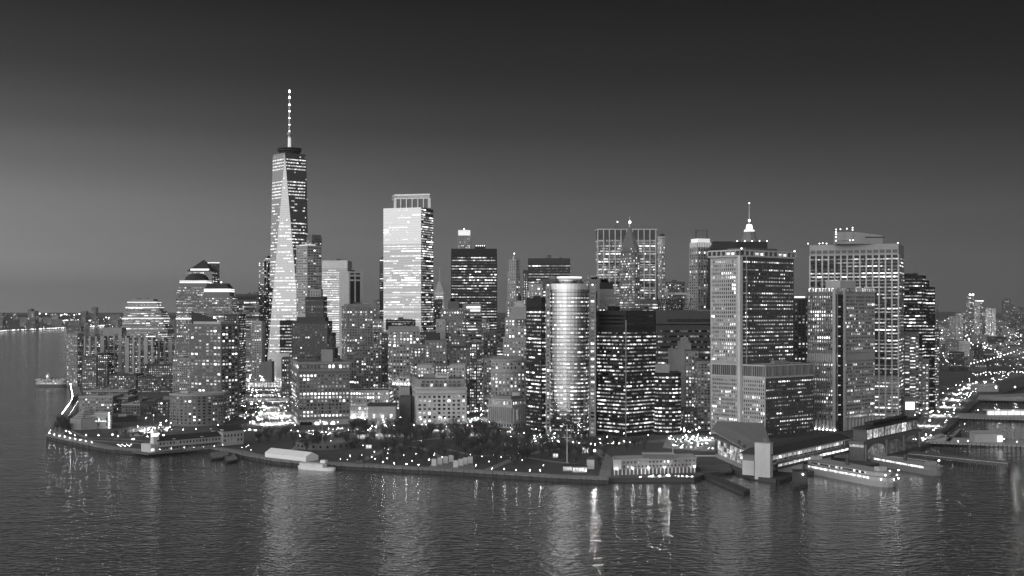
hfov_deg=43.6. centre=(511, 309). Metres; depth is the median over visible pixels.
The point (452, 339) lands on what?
window
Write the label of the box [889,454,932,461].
pier
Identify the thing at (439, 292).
office tower
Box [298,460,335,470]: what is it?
tour boat
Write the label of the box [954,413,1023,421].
pier
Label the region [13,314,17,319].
apartment block
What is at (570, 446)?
tree
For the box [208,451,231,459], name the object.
pier
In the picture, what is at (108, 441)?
path
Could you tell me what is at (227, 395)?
window
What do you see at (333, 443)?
fort
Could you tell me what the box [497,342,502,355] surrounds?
block
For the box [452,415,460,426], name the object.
tree
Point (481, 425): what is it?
tree
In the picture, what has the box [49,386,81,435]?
path
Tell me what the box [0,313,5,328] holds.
tower
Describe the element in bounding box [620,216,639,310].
masonry tower
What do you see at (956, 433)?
pier
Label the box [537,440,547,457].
tree
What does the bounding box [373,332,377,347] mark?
block
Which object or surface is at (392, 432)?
tree
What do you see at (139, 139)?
sky
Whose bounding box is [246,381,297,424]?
road
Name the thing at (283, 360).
window
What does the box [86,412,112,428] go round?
museum wing
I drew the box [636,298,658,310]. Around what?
block
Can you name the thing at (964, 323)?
tower
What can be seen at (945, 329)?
apartment block
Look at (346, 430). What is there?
tree
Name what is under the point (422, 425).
tree
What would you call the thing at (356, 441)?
tree
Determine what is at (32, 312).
window
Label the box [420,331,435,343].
block
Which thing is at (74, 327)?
apartment block
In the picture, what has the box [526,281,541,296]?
masonry tower
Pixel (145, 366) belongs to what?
window
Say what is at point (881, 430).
upper window
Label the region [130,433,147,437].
block
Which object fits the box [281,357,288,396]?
block
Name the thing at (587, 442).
tree
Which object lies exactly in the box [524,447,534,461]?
tree
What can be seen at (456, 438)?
tree
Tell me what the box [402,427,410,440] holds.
tree
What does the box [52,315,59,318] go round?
apartment block
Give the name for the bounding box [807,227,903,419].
office tower
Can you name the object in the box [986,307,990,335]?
tower
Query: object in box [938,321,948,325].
apartment block
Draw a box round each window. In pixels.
[32,312,37,326]
[67,336,82,383]
[83,358,95,387]
[83,399,117,410]
[86,339,105,353]
[98,355,113,386]
[110,338,124,371]
[110,376,139,390]
[130,340,155,372]
[139,379,172,391]
[145,366,172,375]
[156,342,174,361]
[170,395,229,423]
[174,360,188,390]
[177,315,190,355]
[191,327,236,417]
[225,316,245,404]
[238,298,258,331]
[252,323,260,383]
[259,260,269,355]
[283,360,287,395]
[290,355,291,409]
[292,363,348,416]
[293,324,335,358]
[297,238,320,315]
[307,291,324,315]
[342,309,379,389]
[359,391,392,405]
[373,322,380,346]
[383,336,386,387]
[389,332,417,405]
[415,339,468,412]
[419,365,463,375]
[433,302,440,330]
[437,312,462,343]
[458,236,470,247]
[470,345,479,411]
[481,335,494,407]
[483,360,490,410]
[488,401,522,426]
[491,363,525,396]
[496,322,503,343]
[504,320,525,357]
[508,261,517,317]
[545,289,593,432]
[621,248,638,307]
[636,304,657,310]
[659,238,662,309]
[666,283,683,309]
[681,411,695,430]
[686,354,696,398]
[690,249,707,309]
[694,363,709,428]
[713,260,812,434]
[795,300,806,361]
[809,288,873,417]
[849,444,863,447]
[867,430,871,438]
[873,428,877,437]
[879,427,883,436]
[885,426,889,434]
[891,425,894,433]
[896,424,900,432]
[902,422,905,431]
[907,421,911,429]
[912,420,916,428]
[923,362,927,413]
[935,332,936,404]
[945,341,957,356]
[949,353,963,369]
[959,314,962,337]
[959,342,969,354]
[966,296,973,335]
[974,303,976,332]
[988,337,1005,342]
[990,359,1012,365]
[1002,300,1009,327]
[1017,308,1022,330]
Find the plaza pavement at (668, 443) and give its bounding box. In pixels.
[663,434,714,451]
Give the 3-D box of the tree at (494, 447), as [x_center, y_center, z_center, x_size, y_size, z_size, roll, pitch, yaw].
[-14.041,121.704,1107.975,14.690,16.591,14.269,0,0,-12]
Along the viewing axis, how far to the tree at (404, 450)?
1112.23 m
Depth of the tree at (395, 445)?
1166.06 m
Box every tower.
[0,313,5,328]
[28,309,34,327]
[31,311,37,327]
[81,311,87,324]
[92,307,97,325]
[120,298,173,339]
[176,273,211,317]
[176,314,190,356]
[185,260,219,282]
[190,312,237,419]
[204,282,237,320]
[224,312,245,410]
[235,292,258,331]
[246,331,251,380]
[252,319,264,384]
[259,256,269,360]
[292,317,337,358]
[296,235,321,320]
[305,287,326,316]
[322,257,351,354]
[339,270,362,358]
[341,302,380,389]
[379,256,382,318]
[386,326,419,410]
[435,282,443,308]
[436,296,462,343]
[451,245,496,331]
[458,229,470,248]
[463,299,481,344]
[503,293,525,357]
[506,253,523,317]
[523,269,527,305]
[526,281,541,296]
[526,296,545,433]
[528,255,569,283]
[542,276,559,296]
[545,276,596,437]
[584,275,599,310]
[595,221,657,305]
[597,306,655,436]
[600,278,618,310]
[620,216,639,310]
[654,310,709,363]
[654,364,680,434]
[658,230,664,309]
[668,337,697,406]
[689,230,711,309]
[707,247,813,437]
[708,241,735,309]
[733,203,766,247]
[794,296,806,361]
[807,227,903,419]
[807,281,875,430]
[904,273,925,357]
[904,332,918,415]
[926,278,934,410]
[935,327,938,407]
[949,316,955,338]
[949,352,963,370]
[956,313,962,339]
[959,341,969,355]
[960,312,965,334]
[966,294,973,336]
[974,301,979,334]
[974,348,983,363]
[975,300,983,334]
[983,311,985,324]
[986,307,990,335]
[991,308,995,335]
[1002,298,1010,327]
[1011,304,1014,323]
[1017,306,1023,332]
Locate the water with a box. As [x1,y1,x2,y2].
[0,325,1023,575]
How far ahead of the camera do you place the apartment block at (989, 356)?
3124.01 m
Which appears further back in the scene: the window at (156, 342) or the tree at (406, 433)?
the window at (156, 342)
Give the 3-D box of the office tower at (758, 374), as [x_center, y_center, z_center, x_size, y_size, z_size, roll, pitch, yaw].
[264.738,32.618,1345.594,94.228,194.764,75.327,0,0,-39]
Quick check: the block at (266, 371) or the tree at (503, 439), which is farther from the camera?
the block at (266, 371)
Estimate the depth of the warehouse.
2030.25 m
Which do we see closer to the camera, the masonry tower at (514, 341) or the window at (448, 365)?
the window at (448, 365)
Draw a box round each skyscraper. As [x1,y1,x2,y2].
[268,90,307,381]
[383,194,432,331]
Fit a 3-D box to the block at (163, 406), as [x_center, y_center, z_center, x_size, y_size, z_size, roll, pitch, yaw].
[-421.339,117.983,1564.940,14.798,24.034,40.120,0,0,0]
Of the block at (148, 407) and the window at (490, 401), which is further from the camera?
the block at (148, 407)
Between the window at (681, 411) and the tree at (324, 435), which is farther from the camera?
the window at (681, 411)
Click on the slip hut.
(799, 475)
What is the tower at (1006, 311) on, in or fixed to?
on the ground at (949, 380)
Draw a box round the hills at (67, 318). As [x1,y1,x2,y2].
[6,315,175,322]
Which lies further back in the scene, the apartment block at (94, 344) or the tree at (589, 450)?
the apartment block at (94, 344)
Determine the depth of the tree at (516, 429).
1276.94 m
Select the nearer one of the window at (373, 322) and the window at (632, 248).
the window at (632, 248)
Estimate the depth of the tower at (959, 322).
5400.00 m
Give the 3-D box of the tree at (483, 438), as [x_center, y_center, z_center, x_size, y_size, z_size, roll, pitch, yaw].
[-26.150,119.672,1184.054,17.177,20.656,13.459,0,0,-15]
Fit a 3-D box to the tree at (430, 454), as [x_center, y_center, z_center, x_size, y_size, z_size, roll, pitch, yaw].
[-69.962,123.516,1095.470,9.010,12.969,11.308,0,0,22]
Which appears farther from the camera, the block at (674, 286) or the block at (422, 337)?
the block at (674, 286)
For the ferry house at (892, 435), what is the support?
on the ground at (949, 380)
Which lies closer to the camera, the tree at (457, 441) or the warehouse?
the tree at (457, 441)
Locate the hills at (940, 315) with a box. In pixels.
[373,312,1016,317]
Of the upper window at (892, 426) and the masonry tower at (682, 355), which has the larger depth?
the masonry tower at (682, 355)
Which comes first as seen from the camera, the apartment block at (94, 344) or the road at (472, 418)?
the road at (472, 418)
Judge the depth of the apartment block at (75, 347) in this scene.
2185.47 m
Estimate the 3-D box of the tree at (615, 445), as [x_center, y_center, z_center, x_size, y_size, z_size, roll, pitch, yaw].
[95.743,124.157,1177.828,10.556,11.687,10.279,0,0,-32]
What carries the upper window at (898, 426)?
in the ferry house at (892, 435)
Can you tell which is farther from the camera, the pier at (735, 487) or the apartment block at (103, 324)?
the apartment block at (103, 324)
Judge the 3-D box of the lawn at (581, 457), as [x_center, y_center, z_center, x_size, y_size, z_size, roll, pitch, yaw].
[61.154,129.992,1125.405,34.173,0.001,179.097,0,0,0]
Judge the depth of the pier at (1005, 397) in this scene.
1890.69 m
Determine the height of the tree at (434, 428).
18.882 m
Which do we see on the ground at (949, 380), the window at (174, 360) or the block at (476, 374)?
the block at (476, 374)
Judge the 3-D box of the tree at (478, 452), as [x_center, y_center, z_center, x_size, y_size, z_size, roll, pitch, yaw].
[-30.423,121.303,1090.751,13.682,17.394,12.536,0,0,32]
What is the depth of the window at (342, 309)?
1742.11 m
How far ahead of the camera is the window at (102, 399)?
1610.01 m
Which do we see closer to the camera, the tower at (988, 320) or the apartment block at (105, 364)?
the apartment block at (105, 364)
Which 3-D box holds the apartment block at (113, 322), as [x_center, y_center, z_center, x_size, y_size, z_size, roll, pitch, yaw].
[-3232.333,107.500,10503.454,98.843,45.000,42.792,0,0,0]
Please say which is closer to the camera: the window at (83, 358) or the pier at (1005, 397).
the pier at (1005, 397)
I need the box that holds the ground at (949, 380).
[48,313,1023,482]
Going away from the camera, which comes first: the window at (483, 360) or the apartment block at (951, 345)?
the window at (483, 360)
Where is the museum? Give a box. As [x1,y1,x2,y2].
[70,409,97,429]
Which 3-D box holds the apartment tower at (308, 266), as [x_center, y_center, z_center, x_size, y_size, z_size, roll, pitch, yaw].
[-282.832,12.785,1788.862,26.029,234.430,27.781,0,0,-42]
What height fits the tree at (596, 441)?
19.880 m
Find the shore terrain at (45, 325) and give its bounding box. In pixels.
[0,313,373,329]
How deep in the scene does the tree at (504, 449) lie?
1133.30 m
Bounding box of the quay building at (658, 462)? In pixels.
[612,449,696,474]
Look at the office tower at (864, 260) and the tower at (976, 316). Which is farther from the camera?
the tower at (976, 316)
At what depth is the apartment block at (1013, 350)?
3298.42 m
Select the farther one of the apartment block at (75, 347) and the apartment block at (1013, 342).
the apartment block at (1013, 342)
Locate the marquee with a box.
[265,448,317,461]
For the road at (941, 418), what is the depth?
1719.69 m
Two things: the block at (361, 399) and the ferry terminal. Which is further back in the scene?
the block at (361, 399)
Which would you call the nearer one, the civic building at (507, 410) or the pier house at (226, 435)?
the pier house at (226, 435)
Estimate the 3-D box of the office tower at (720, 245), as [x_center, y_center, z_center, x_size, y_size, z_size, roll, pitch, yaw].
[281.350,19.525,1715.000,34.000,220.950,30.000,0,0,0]
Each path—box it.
[45,435,608,478]
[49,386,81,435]
[69,430,149,441]
[76,439,140,443]
[314,461,587,475]
[355,435,483,462]
[383,444,444,468]
[445,449,596,465]
[484,448,558,470]
[593,449,612,475]
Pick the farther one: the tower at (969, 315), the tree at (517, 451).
the tower at (969, 315)
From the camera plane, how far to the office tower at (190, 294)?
2420.00 m
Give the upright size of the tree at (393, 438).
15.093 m
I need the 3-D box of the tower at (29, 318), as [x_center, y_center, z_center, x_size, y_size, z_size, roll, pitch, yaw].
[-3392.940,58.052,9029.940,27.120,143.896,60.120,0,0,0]
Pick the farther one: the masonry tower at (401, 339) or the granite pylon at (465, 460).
the masonry tower at (401, 339)
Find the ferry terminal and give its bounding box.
[712,421,852,478]
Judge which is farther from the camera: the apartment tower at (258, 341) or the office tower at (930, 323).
the apartment tower at (258, 341)
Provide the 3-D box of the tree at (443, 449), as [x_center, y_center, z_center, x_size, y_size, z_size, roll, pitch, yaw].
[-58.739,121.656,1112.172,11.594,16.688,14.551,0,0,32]
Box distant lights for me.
[3,313,1023,374]
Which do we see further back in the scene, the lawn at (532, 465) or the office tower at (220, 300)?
the office tower at (220, 300)
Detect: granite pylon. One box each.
[431,459,436,465]
[437,457,442,464]
[443,456,447,463]
[449,455,453,461]
[453,460,458,467]
[458,459,463,465]
[463,457,467,464]
[468,456,472,463]
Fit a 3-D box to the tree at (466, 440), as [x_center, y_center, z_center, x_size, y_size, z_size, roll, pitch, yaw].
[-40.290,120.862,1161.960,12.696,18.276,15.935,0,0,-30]
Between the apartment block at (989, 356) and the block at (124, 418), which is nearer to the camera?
the block at (124, 418)
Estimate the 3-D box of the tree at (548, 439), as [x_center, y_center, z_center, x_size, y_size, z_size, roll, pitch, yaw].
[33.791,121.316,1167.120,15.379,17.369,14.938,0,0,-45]
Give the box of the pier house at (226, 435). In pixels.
[141,424,244,452]
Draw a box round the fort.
[295,427,353,449]
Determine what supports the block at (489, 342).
on the ground at (949, 380)
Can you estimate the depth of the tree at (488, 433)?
1238.68 m
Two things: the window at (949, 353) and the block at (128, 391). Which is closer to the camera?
the block at (128, 391)
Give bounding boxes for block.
[7,320,19,328]
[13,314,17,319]
[20,318,27,322]
[26,322,41,327]
[38,317,43,323]
[51,319,62,327]
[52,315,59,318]
[66,326,83,328]
[67,331,83,385]
[68,320,79,325]
[78,393,122,412]
[82,354,96,389]
[83,387,136,394]
[84,334,105,355]
[97,323,110,325]
[97,351,113,387]
[103,327,125,335]
[106,333,129,372]
[109,372,143,392]
[110,314,119,322]
[111,320,116,325]
[111,414,136,422]
[117,320,121,326]
[117,394,138,411]
[121,401,139,415]
[125,336,155,372]
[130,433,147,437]
[138,374,172,392]
[138,396,148,400]
[140,398,161,415]
[144,362,172,375]
[156,338,175,362]
[157,396,169,416]
[169,391,229,425]
[170,319,175,324]
[173,356,189,391]
[260,359,273,384]
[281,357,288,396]
[289,353,291,410]
[291,349,350,424]
[350,388,392,418]
[373,318,382,347]
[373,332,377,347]
[374,299,379,318]
[381,331,387,387]
[399,386,410,395]
[399,395,411,422]
[409,331,470,415]
[409,373,466,423]
[417,363,465,383]
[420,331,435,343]
[433,299,442,331]
[469,339,481,414]
[481,330,496,409]
[482,317,488,331]
[483,355,493,413]
[490,356,525,397]
[496,318,504,343]
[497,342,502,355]
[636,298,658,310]
[665,280,684,309]
[681,407,697,432]
[693,358,709,430]
[901,396,914,416]
[919,356,928,415]
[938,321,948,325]
[939,344,944,355]
[939,354,941,370]
[941,328,947,338]
[942,332,953,343]
[945,340,963,356]
[964,356,973,359]
[964,360,973,366]
[967,364,986,370]
[972,335,988,343]
[982,344,996,348]
[984,355,995,357]
[984,358,988,365]
[987,336,1006,343]
[989,358,1013,366]
[1001,328,1014,337]
[1002,346,1023,355]
[1004,339,1019,345]
[1008,324,1016,330]
[1014,359,1023,368]
[1018,327,1023,334]
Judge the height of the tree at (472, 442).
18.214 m
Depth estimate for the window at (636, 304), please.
1700.09 m
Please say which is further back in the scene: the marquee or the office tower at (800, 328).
the office tower at (800, 328)
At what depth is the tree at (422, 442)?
1164.47 m
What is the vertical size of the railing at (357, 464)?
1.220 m
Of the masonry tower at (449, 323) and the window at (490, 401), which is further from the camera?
the masonry tower at (449, 323)
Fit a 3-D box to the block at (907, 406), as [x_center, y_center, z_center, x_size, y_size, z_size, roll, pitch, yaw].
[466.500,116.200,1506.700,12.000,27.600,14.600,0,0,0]
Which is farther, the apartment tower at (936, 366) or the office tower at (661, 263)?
the office tower at (661, 263)
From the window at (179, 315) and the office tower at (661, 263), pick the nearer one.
the office tower at (661, 263)
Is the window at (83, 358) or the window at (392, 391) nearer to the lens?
the window at (392, 391)
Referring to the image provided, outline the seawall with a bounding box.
[46,435,608,483]
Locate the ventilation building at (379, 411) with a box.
[368,402,397,424]
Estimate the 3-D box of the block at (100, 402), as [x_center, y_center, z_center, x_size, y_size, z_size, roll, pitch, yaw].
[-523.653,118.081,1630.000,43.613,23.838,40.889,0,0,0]
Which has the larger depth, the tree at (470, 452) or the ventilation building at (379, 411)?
the ventilation building at (379, 411)
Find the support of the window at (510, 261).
in the masonry tower at (513, 280)
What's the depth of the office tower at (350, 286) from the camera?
1959.63 m
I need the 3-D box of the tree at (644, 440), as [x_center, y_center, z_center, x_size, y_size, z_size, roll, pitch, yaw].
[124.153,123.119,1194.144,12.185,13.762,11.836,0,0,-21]
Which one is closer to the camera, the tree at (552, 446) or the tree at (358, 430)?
the tree at (552, 446)
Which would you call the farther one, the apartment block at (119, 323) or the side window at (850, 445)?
the apartment block at (119, 323)
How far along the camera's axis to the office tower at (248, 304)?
2450.00 m
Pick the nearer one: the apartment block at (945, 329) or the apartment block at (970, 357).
the apartment block at (970, 357)
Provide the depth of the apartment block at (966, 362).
2921.04 m
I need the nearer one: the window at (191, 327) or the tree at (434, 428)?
the tree at (434, 428)
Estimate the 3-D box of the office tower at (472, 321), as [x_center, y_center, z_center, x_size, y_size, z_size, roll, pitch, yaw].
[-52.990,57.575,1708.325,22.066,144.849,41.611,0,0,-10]
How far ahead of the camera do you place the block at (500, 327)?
1749.94 m
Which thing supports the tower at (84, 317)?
on the shore terrain at (45, 325)
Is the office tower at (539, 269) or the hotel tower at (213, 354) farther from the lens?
the office tower at (539, 269)
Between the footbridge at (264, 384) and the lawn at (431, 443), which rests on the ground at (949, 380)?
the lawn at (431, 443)
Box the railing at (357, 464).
[47,434,608,478]
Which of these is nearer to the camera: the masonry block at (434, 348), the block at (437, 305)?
the masonry block at (434, 348)
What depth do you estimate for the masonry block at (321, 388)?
1448.24 m
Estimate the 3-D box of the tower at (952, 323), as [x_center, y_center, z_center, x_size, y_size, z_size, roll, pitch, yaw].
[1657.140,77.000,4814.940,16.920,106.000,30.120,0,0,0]
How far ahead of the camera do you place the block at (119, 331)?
2420.00 m
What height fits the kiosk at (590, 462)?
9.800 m
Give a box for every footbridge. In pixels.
[246,382,280,392]
[246,398,288,404]
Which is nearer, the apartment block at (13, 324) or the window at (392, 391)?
the window at (392, 391)
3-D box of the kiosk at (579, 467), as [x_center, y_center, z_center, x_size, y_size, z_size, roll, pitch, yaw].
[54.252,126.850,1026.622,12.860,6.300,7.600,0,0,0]
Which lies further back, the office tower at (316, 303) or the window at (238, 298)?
the window at (238, 298)
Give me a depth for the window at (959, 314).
5400.24 m
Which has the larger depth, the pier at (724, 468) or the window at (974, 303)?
the window at (974, 303)
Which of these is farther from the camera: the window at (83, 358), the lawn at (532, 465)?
the window at (83, 358)
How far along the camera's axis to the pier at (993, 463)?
1100.49 m
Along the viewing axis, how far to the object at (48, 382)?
2209.35 m
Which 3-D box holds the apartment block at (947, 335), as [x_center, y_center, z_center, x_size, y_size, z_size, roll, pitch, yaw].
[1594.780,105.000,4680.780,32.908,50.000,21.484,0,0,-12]
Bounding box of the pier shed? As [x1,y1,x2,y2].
[982,409,1023,415]
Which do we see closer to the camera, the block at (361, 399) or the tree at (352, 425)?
the tree at (352, 425)
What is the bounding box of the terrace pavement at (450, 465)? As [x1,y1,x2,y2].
[428,461,474,468]
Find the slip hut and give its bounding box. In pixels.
[791,469,806,482]
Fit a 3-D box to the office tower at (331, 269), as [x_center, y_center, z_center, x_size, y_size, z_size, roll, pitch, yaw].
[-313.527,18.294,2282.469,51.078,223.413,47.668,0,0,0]
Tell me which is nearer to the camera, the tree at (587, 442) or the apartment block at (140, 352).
the tree at (587, 442)
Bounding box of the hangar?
[969,430,1002,441]
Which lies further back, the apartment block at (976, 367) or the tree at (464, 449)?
the apartment block at (976, 367)
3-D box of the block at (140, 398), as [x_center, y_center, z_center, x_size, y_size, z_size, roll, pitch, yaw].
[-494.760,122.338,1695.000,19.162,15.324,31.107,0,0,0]
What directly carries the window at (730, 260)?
in the office tower at (758, 374)
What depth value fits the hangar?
1251.00 m
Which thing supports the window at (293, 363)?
in the masonry block at (321, 388)
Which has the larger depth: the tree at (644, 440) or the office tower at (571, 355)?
the office tower at (571, 355)
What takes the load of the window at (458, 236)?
in the masonry tower at (464, 241)
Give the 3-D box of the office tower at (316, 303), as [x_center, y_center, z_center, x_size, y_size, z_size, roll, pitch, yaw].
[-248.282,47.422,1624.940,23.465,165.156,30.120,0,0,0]
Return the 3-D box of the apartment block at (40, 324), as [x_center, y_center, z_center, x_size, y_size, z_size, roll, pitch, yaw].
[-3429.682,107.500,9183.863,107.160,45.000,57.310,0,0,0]
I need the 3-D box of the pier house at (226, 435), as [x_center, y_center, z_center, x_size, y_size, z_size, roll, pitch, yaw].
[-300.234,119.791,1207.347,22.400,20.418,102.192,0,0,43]
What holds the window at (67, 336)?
in the apartment block at (75, 347)
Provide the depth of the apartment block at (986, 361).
2957.84 m
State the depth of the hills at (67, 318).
13288.01 m
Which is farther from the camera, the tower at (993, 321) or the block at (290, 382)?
the tower at (993, 321)
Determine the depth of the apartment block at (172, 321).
11170.09 m
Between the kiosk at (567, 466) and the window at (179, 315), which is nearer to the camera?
the kiosk at (567, 466)
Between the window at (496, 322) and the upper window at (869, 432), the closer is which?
the upper window at (869, 432)
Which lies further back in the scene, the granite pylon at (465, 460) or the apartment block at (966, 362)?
the apartment block at (966, 362)
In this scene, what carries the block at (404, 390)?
on the ground at (949, 380)
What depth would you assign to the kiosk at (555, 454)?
1125.52 m
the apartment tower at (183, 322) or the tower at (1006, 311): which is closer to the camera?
the apartment tower at (183, 322)
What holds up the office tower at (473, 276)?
on the ground at (949, 380)
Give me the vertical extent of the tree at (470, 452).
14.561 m
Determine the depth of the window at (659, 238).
2061.74 m
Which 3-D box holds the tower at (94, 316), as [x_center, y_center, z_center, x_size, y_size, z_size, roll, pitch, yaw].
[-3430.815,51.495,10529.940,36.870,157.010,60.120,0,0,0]
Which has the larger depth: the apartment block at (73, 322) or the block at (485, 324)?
the apartment block at (73, 322)
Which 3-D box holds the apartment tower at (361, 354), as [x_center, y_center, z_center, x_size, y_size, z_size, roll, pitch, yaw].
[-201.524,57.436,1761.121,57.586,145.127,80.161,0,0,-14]
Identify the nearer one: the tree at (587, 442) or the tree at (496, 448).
the tree at (496, 448)
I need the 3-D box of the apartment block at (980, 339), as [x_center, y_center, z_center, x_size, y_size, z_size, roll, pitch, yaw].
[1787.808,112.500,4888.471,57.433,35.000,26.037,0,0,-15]
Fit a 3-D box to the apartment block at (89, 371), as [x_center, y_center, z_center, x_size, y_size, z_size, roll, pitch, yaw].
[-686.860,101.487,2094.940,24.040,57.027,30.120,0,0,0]
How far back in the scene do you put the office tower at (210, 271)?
2571.17 m
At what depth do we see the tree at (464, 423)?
1345.65 m
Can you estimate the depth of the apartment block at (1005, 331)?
5594.97 m
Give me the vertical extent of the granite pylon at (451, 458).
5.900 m
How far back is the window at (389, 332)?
1642.96 m
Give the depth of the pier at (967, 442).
1251.65 m
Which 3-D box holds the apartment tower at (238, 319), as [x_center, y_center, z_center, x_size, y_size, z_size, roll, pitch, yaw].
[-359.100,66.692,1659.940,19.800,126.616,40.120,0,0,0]
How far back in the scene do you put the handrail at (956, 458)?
1096.67 m
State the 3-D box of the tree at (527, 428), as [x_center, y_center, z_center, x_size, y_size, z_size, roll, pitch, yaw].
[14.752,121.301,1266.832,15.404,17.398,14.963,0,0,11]
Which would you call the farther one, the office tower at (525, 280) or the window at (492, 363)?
the office tower at (525, 280)
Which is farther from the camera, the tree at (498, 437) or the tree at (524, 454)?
the tree at (498, 437)
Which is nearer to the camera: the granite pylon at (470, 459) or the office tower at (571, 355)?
the granite pylon at (470, 459)
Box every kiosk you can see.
[358,432,366,438]
[366,442,372,448]
[552,451,558,457]
[562,463,571,470]
[572,464,587,471]
[586,457,593,468]
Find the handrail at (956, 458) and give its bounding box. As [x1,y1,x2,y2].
[908,453,1006,463]
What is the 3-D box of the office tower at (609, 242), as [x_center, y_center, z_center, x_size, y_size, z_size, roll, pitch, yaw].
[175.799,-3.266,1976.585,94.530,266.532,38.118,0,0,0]
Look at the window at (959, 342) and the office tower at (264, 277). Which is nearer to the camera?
the office tower at (264, 277)
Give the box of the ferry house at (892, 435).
[848,415,920,460]
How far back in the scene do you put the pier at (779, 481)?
988.17 m
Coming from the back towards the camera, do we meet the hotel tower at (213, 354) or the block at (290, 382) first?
the block at (290, 382)
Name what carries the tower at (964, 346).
on the ground at (949, 380)
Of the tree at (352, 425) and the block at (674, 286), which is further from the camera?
the block at (674, 286)
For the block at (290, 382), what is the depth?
1640.00 m
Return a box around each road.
[244,424,665,444]
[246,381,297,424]
[466,411,487,424]
[912,372,1023,448]
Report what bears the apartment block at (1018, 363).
on the ground at (949, 380)
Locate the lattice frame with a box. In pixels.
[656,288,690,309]
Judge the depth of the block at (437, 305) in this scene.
2399.98 m
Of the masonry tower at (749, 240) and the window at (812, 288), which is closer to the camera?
the window at (812, 288)
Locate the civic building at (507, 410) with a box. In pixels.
[487,392,525,427]
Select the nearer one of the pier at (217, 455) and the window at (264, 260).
the pier at (217, 455)
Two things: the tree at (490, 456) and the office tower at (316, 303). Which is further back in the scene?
the office tower at (316, 303)
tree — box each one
[61,424,70,433]
[281,426,289,437]
[287,428,299,444]
[300,433,314,451]
[306,433,318,442]
[320,430,329,440]
[334,429,343,437]
[341,424,352,436]
[348,419,358,433]
[350,424,364,440]
[352,436,360,447]
[368,419,377,428]
[379,424,390,442]
[379,440,390,453]
[385,425,397,435]
[386,433,398,442]
[389,440,401,448]
[397,447,408,458]
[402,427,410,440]
[414,419,426,435]
[418,436,426,447]
[419,427,433,443]
[424,448,434,461]
[427,423,437,436]
[437,441,449,455]
[446,427,454,443]
[451,448,462,459]
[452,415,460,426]
[452,430,461,448]
[454,437,463,451]
[459,417,470,428]
[460,432,470,452]
[461,441,469,456]
[463,431,475,442]
[463,448,476,456]
[466,437,475,453]
[470,443,481,461]
[476,431,491,448]
[477,422,486,435]
[477,443,484,460]
[480,427,491,443]
[485,448,498,465]
[489,441,501,459]
[489,442,503,463]
[493,431,504,444]
[499,440,510,455]
[500,436,513,452]
[505,439,517,456]
[507,442,525,464]
[507,447,520,465]
[512,422,521,436]
[517,447,531,462]
[518,424,533,434]
[518,438,528,452]
[520,435,534,446]
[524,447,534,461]
[537,437,549,452]
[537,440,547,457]
[542,434,555,444]
[545,436,560,451]
[556,438,568,456]
[559,440,573,459]
[560,440,577,458]
[581,444,595,456]
[582,438,591,454]
[588,436,598,455]
[612,438,620,446]
[622,439,630,451]
[641,434,650,448]
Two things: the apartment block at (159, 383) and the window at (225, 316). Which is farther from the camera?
the apartment block at (159, 383)
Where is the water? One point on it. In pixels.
(72, 511)
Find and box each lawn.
[63,423,79,437]
[307,451,356,461]
[372,438,446,455]
[477,449,549,471]
[563,447,594,463]
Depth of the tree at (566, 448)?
1107.01 m
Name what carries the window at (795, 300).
in the office tower at (800, 328)
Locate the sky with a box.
[0,0,1023,312]
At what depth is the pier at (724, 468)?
1045.03 m
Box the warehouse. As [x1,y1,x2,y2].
[970,384,997,391]
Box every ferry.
[803,455,898,486]
[869,452,943,475]
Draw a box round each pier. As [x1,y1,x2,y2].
[132,445,237,456]
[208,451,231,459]
[224,453,237,463]
[696,464,731,474]
[699,472,749,495]
[777,476,790,483]
[790,481,807,489]
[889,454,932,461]
[908,450,1009,470]
[922,437,1023,448]
[925,433,945,439]
[946,429,960,440]
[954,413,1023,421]
[976,393,1023,401]
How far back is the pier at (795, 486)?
955.59 m
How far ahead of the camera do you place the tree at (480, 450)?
1101.52 m
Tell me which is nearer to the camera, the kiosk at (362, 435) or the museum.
the kiosk at (362, 435)
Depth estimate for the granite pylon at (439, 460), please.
1073.10 m
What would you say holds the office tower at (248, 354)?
on the ground at (949, 380)
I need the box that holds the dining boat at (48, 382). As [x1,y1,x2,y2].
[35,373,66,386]
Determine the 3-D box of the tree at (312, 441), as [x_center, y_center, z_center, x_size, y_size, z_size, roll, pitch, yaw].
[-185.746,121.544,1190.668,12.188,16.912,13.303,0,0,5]
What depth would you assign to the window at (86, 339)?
2259.96 m

